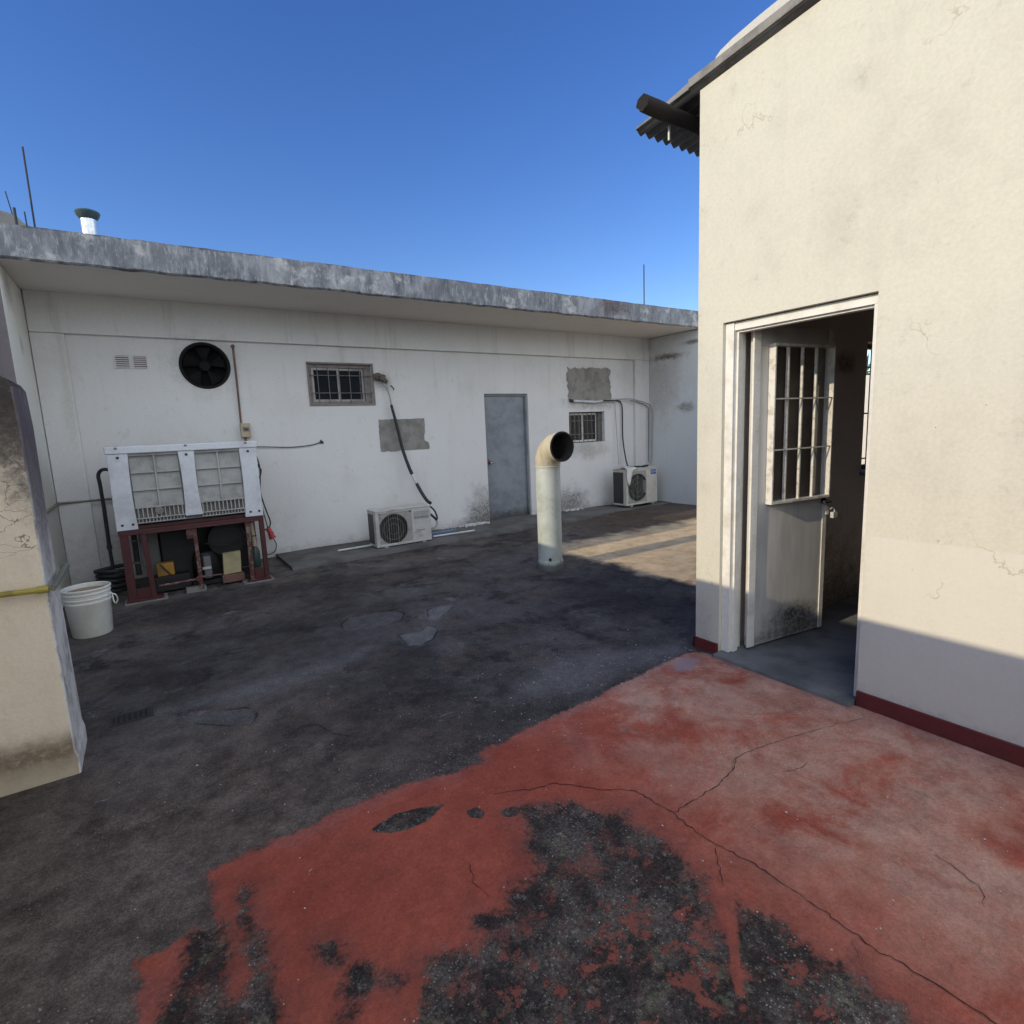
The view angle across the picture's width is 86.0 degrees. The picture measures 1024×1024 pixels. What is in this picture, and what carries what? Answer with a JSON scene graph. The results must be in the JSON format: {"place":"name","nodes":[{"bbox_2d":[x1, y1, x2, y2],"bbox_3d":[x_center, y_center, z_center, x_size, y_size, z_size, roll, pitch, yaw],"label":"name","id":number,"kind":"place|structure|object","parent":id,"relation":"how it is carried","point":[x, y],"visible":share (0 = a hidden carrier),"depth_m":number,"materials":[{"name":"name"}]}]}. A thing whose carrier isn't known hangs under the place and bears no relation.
{"place":"outdoors","nodes":[
{"label":"outdoors","id":0,"kind":"place"},
{"bbox_2d":[0,0,870,372],"label":"sky","id":1,"kind":"structure","parent":0,"point":[491,142],"materials":[{"name":"blue"}]},
{"bbox_2d":[0,503,1023,1023],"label":"terrace floor","id":2,"kind":"structure","parent":0,"point":[246,879],"depth_m":2.11,"materials":[{"name":"grey concrete"}]},
{"bbox_2d":[0,265,70,606],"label":"side wall","id":3,"kind":"structure","parent":2,"relation":"on","point":[16,363],"depth_m":5.12,"materials":[{"name":"paint"}]},
{"bbox_2d":[0,376,86,796],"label":"pillar","id":4,"kind":"structure","parent":2,"relation":"on","point":[43,737],"depth_m":2.41,"materials":[{"name":"paint"}]},
{"bbox_2d":[0,563,69,597],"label":"gas pipe","id":5,"kind":"object","parent":4,"relation":"attached to","point":[64,567],"visible":1,"depth_m":2.37,"materials":[{"name":"yellow metal"}]},
{"bbox_2d":[60,581,117,638],"bbox_3d":[-3.401,0.789,4.421,0.327,0.391,0.327,3,10,33],"label":"bucket","id":6,"kind":"object","parent":2,"relation":"on","point":[88,607],"visible":1,"depth_m":4.32,"materials":[{"name":"white plastic"}]},
{"bbox_2d":[93,563,126,592],"bbox_3d":[-4.155,0.697,5.710,0.360,0.264,0.301,-8,10,-33],"label":"coiled hose","id":7,"kind":"object","parent":2,"relation":"on","point":[108,574],"visible":0.62,"depth_m":5.62,"materials":[{"name":"black rubber"}]},
{"bbox_2d":[109,706,153,727],"bbox_3d":[-2.114,1.150,3.055,0.205,0.030,0.130,-8,10,-33],"label":"floor drain","id":8,"kind":"object","parent":2,"relation":"in","point":[128,717],"visible":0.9,"depth_m":3.05,"materials":[{"name":"metal"}]},
{"bbox_2d":[125,593,167,605],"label":"cement slab","id":9,"kind":"structure","parent":2,"relation":"on","point":[165,596],"depth_m":5.29,"materials":[{"name":"concrete"}]},
{"bbox_2d":[118,513,270,603],"bbox_3d":[-3.314,0.411,5.771,1.280,0.735,0.660,-8,10,-33],"label":"steel stand","id":10,"kind":"object","parent":9,"relation":"on","point":[203,525],"visible":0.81,"depth_m":5.49,"materials":[{"name":"red metal"}]},
{"bbox_2d":[130,535,141,574],"bbox_3d":[-3.713,0.427,5.429,0.080,0.400,0.080,-8,10,-33],"label":"filter cartridge","id":11,"kind":"object","parent":10,"relation":"attached to","point":[137,562],"visible":0.96,"depth_m":5.41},
{"bbox_2d":[103,441,262,531],"bbox_3d":[-3.349,-0.309,5.668,1.284,0.782,0.664,-8,10,-33],"label":"cooler unit","id":12,"kind":"object","parent":10,"relation":"on","point":[159,483],"visible":1,"depth_m":5.38,"materials":[{"name":"white metal"}]},
{"bbox_2d":[96,468,117,588],"bbox_3d":[-4.129,0.184,5.676,0.176,1.282,0.050,-2,9,6],"label":"drain hose","id":13,"kind":"object","parent":12,"relation":"attached to","point":[104,512],"visible":0.91,"depth_m":5.65,"materials":[{"name":"black rubber"}]},
{"bbox_2d":[249,522,260,567],"bbox_3d":[-2.789,0.353,5.950,0.090,0.491,0.090,-8,10,-33],"label":"green canister","id":14,"kind":"object","parent":10,"relation":"on","point":[256,556],"visible":0.94,"depth_m":5.93,"materials":[{"name":"paint"}]},
{"bbox_2d":[138,529,198,584],"bbox_3d":[-3.564,0.494,5.747,0.520,0.600,0.255,-8,10,-33],"label":"dark cabinet","id":15,"kind":"object","parent":2,"relation":"on","point":[177,548],"visible":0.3,"depth_m":5.70,"materials":[{"name":"black metal"}]},
{"bbox_2d":[154,570,191,592],"bbox_3d":[-3.491,0.711,5.657,0.310,0.152,0.170,-8,10,-33],"label":"metal tray","id":16,"kind":"object","parent":2,"relation":"on","point":[180,575],"visible":0.78,"depth_m":5.59,"materials":[{"name":"black metal"}]},
{"bbox_2d":[156,560,174,576],"bbox_3d":[-3.528,0.577,5.592,0.150,0.130,0.128,-8,10,-33],"label":"amber box","id":17,"kind":"object","parent":16,"relation":"on","point":[165,568],"visible":1,"depth_m":5.55,"materials":[{"name":"plastic"}]},
{"bbox_2d":[186,584,206,593],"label":"cement block","id":18,"kind":"structure","parent":2,"relation":"on","point":[192,589],"depth_m":5.55,"materials":[{"name":"concrete"}]},
{"bbox_2d":[192,524,254,585],"bbox_3d":[-3.137,0.417,5.925,0.600,0.623,0.465,-8,10,-33],"label":"compressor","id":19,"kind":"object","parent":2,"relation":"on","point":[221,539],"visible":0.84,"depth_m":5.83,"materials":[{"name":"metal"}]},
{"bbox_2d":[221,571,244,582],"bbox_3d":[-2.984,0.693,5.872,0.210,0.080,0.140,-8,10,-33],"label":"wood block","id":20,"kind":"object","parent":2,"relation":"on","point":[233,577],"depth_m":5.82,"materials":[{"name":"wood"}]},
{"bbox_2d":[222,550,241,574],"bbox_3d":[-2.988,0.536,5.856,0.181,0.230,0.070,-8,10,-33],"label":"cardboard box","id":21,"kind":"object","parent":20,"relation":"on","point":[231,560],"visible":1,"depth_m":5.83,"materials":[{"name":"beige cardboard"}]},
{"bbox_2d":[241,575,274,584],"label":"cement slab","id":22,"kind":"structure","parent":2,"relation":"on","point":[245,582],"depth_m":5.84,"materials":[{"name":"concrete"}]},
{"bbox_2d":[276,500,670,570],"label":"kerb","id":23,"kind":"structure","parent":2,"relation":"on","point":[310,557],"depth_m":7.46,"materials":[{"name":"grey concrete"}]},
{"bbox_2d":[338,544,371,551],"bbox_3d":[-1.983,0.456,7.082,0.530,0.024,0.023,-9,11,-35],"label":"pvc pipe","id":24,"kind":"object","parent":23,"relation":"on","point":[355,547],"visible":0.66,"depth_m":7.05,"materials":[{"name":"white plastic"}]},
{"bbox_2d":[367,503,431,547],"bbox_3d":[-1.491,0.184,7.319,0.782,0.505,0.304,-8,10,-33],"label":"ac unit","id":25,"kind":"object","parent":23,"relation":"on","point":[398,525],"visible":1,"depth_m":7.20,"materials":[{"name":"metal"}]},
{"bbox_2d":[432,529,456,535],"bbox_3d":[-1.016,0.295,7.877,0.480,0.033,0.080,-8,10,-33],"label":"blue strip","id":26,"kind":"object","parent":23,"relation":"on","point":[444,532],"visible":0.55,"depth_m":7.87,"materials":[{"name":"blue plastic"}]},
{"bbox_2d":[433,530,474,536],"bbox_3d":[-0.815,0.302,7.747,0.633,0.031,0.025,-7,10,-28],"label":"pvc pipe","id":27,"kind":"object","parent":23,"relation":"on","point":[454,533],"visible":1,"depth_m":7.74,"materials":[{"name":"white plastic"}]},
{"bbox_2d":[441,507,583,529],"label":"plaster crumbs","id":28,"kind":"object","parent":23,"relation":"on","point":[473,524],"visible":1,"depth_m":8.53,"materials":[{"name":"white paint"}]},
{"bbox_2d":[612,466,656,506],"bbox_3d":[2.244,-0.468,10.003,0.802,0.670,0.352,-8,10,-33],"label":"ac unit","id":29,"kind":"object","parent":23,"relation":"on","point":[641,488],"visible":1,"depth_m":9.86,"materials":[{"name":"white metal"}]},
{"bbox_2d":[615,466,637,485],"bbox_3d":[2.048,-0.642,9.787,0.303,0.329,0.314,-8,10,-33],"label":"cloth","id":30,"kind":"object","parent":29,"relation":"on","point":[630,469],"visible":1,"depth_m":9.63,"materials":[{"name":"white fabric"}]},
{"bbox_2d":[535,431,573,571],"bbox_3d":[0.417,-0.101,5.734,0.304,1.462,0.393,-8,10,-33],"label":"vent pipe","id":31,"kind":"object","parent":2,"relation":"on","point":[554,450],"visible":1,"depth_m":5.68,"materials":[{"name":"beige metal"}]},
{"bbox_2d":[119,641,1000,1022],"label":"paint chips","id":32,"kind":"object","parent":2,"relation":"on","point":[581,769],"visible":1,"depth_m":2.20,"materials":[{"name":"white paint"}]},
{"bbox_2d":[636,0,1023,767],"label":"rooftop room","id":33,"kind":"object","parent":2,"relation":"on","point":[860,178],"visible":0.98,"depth_m":2.63,"materials":[{"name":"beige paint"}]},
{"bbox_2d":[744,327,835,647],"bbox_3d":[1.792,-0.148,3.515,0.730,1.995,0.109,-7,10,-25],"label":"door","id":34,"kind":"structure","parent":33,"relation":"in","point":[792,370],"depth_m":3.52,"materials":[{"name":"metal"}]},
{"bbox_2d":[830,507,836,517],"bbox_3d":[2.160,0.002,3.693,0.058,0.074,0.023,-7,10,-25],"label":"padlock","id":35,"kind":"object","parent":34,"relation":"hanging from","point":[833,514],"visible":1,"depth_m":3.69,"materials":[{"name":"metal"}]},
{"bbox_2d":[859,344,871,475],"bbox_3d":[3.121,-0.867,4.621,0.920,1.040,0.190,-8,10,-33],"label":"window","id":36,"kind":"structure","parent":33,"relation":"in","point":[863,466],"depth_m":4.61,"materials":[{"name":"paint"}]},
{"bbox_2d":[866,353,869,374],"bbox_3d":[8.253,-0.274,13.136,2.423,6.911,3.073,-2,9,2],"label":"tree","id":37,"kind":"object","parent":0,"point":[868,365],"visible":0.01,"depth_m":12.15,"materials":[{"name":"green plant"}]},
{"label":"ground","id":38,"kind":"structure","parent":0,"visible":0},
{"bbox_2d":[0,223,697,585],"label":"service building","id":39,"kind":"structure","parent":38,"relation":"on","point":[486,381],"depth_m":7.13,"materials":[{"name":"paint"}]},
{"bbox_2d":[0,210,28,225],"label":"broken parapet","id":40,"kind":"structure","parent":39,"relation":"on","point":[7,217],"depth_m":6.69,"materials":[{"name":"concrete"}]},
{"bbox_2d":[12,207,17,224],"bbox_3d":[-5.870,-3.091,6.569,0.028,1.030,0.030,3,10,33],"label":"metal rod","id":41,"kind":"object","parent":39,"relation":"on","point":[15,215],"visible":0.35,"depth_m":6.50,"materials":[{"name":"grey metal"}]},
{"bbox_2d":[5,191,12,214],"bbox_3d":[-5.924,-3.639,6.464,0.042,0.251,0.012,-8,10,-33],"label":"metal rod","id":42,"kind":"object","parent":41,"relation":"attached to","point":[8,203],"visible":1,"depth_m":6.46,"materials":[{"name":"grey metal"}]},
{"bbox_2d":[21,146,35,226],"bbox_3d":[-5.746,-3.456,6.608,0.030,1.730,0.020,-8,10,-33],"label":"metal rod","id":43,"kind":"object","parent":39,"relation":"on","point":[28,185],"visible":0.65,"depth_m":6.54,"materials":[{"name":"grey metal"}]},
{"bbox_2d":[46,498,111,512],"bbox_3d":[-3.423,0.070,4.297,0.578,0.024,3.886,-8,10,-33],"label":"wall pipe","id":44,"kind":"object","parent":39,"relation":"attached to","point":[61,503],"depth_m":5.76,"materials":[{"name":"grey plastic"}]},
{"bbox_2d":[74,208,99,234],"bbox_3d":[-5.290,-3.224,6.947,0.266,1.130,0.266,-8,10,-33],"label":"roof flue","id":45,"kind":"object","parent":39,"relation":"on","point":[89,218],"visible":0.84,"depth_m":6.82,"materials":[{"name":"white metal"}]},
{"bbox_2d":[179,342,230,388],"bbox_3d":[-3.608,-1.705,6.441,0.530,0.530,0.214,-8,10,-33],"label":"exhaust fan","id":46,"kind":"object","parent":39,"relation":"attached to","point":[204,365],"visible":1,"depth_m":6.44,"materials":[{"name":"black metal"}]},
{"bbox_2d":[231,344,241,422],"bbox_3d":[-3.281,-1.524,6.552,0.040,0.920,0.040,-8,10,-33],"label":"conduit","id":47,"kind":"object","parent":39,"relation":"attached to","point":[235,370],"visible":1,"depth_m":6.54,"materials":[{"name":"white plastic"}]},
{"bbox_2d":[240,423,250,440],"bbox_3d":[-3.218,-0.966,6.636,0.105,0.212,0.085,-8,10,-33],"label":"switch box","id":48,"kind":"object","parent":39,"relation":"attached to","point":[245,429],"visible":1,"depth_m":6.61,"materials":[{"name":"plastic"}]},
{"bbox_2d":[257,457,276,554],"bbox_3d":[-3.046,-0.134,6.748,0.186,1.350,0.084,-8,10,-33],"label":"power cable","id":49,"kind":"object","parent":39,"relation":"hanging from","point":[271,535],"visible":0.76,"depth_m":6.79,"materials":[{"name":"black rubber"}]},
{"bbox_2d":[257,440,323,447],"bbox_3d":[-2.858,-0.851,6.923,0.958,0.085,0.037,-8,10,-34],"label":"cable","id":50,"kind":"object","parent":39,"relation":"attached to","point":[321,441],"visible":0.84,"depth_m":6.97,"materials":[{"name":"black rubber"}]},
{"bbox_2d":[308,364,372,403],"bbox_3d":[-2.273,-1.693,7.296,0.835,0.515,0.088,-8,10,-33],"label":"window","id":51,"kind":"structure","parent":39,"relation":"in","point":[329,383],"depth_m":7.30,"materials":[{"name":"metal"}]},
{"bbox_2d":[373,373,387,383],"bbox_3d":[-1.791,-1.827,7.492,0.203,0.145,0.082,-6,9,-22],"label":"foam wad","id":52,"kind":"object","parent":39,"relation":"attached to","point":[379,376],"visible":1,"depth_m":7.46,"materials":[{"name":"beige plastic"}]},
{"bbox_2d":[382,381,437,529],"bbox_3d":[-1.363,-0.791,7.617,0.709,2.057,0.273,2,10,29],"label":"insulated hose","id":53,"kind":"object","parent":39,"relation":"attached to","point":[425,498],"visible":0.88,"depth_m":7.69,"materials":[{"name":"black rubber"}]},
{"bbox_2d":[484,396,527,519],"bbox_3d":[-0.088,-0.866,8.915,0.770,2.000,0.085,-8,10,-33],"label":"door","id":54,"kind":"structure","parent":39,"relation":"in","point":[504,415],"depth_m":8.91,"materials":[{"name":"grey paint"}]},
{"bbox_2d":[569,412,601,442],"bbox_3d":[1.287,-1.509,9.781,0.830,0.535,0.078,-8,10,-33],"label":"window","id":55,"kind":"structure","parent":39,"relation":"in","point":[583,426],"depth_m":9.80,"materials":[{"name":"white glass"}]},
{"bbox_2d":[569,398,652,465],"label":"refrigerant lines","id":56,"kind":"object","parent":39,"relation":"attached to","point":[585,401],"visible":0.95,"depth_m":10.13,"materials":[{"name":"white plastic"}]},
{"bbox_2d":[643,264,644,303],"bbox_3d":[2.746,-4.394,11.412,0.020,1.420,0.020,-4,9,-11],"label":"metal rod","id":57,"kind":"object","parent":39,"relation":"on","point":[643,284],"visible":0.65,"depth_m":11.36,"materials":[{"name":"grey metal"}]},
{"bbox_2d":[861,375,869,463],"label":"neighbour wall","id":58,"kind":"structure","parent":38,"relation":"on","point":[865,417],"depth_m":8.72,"materials":[{"name":"paint"}]}
]}

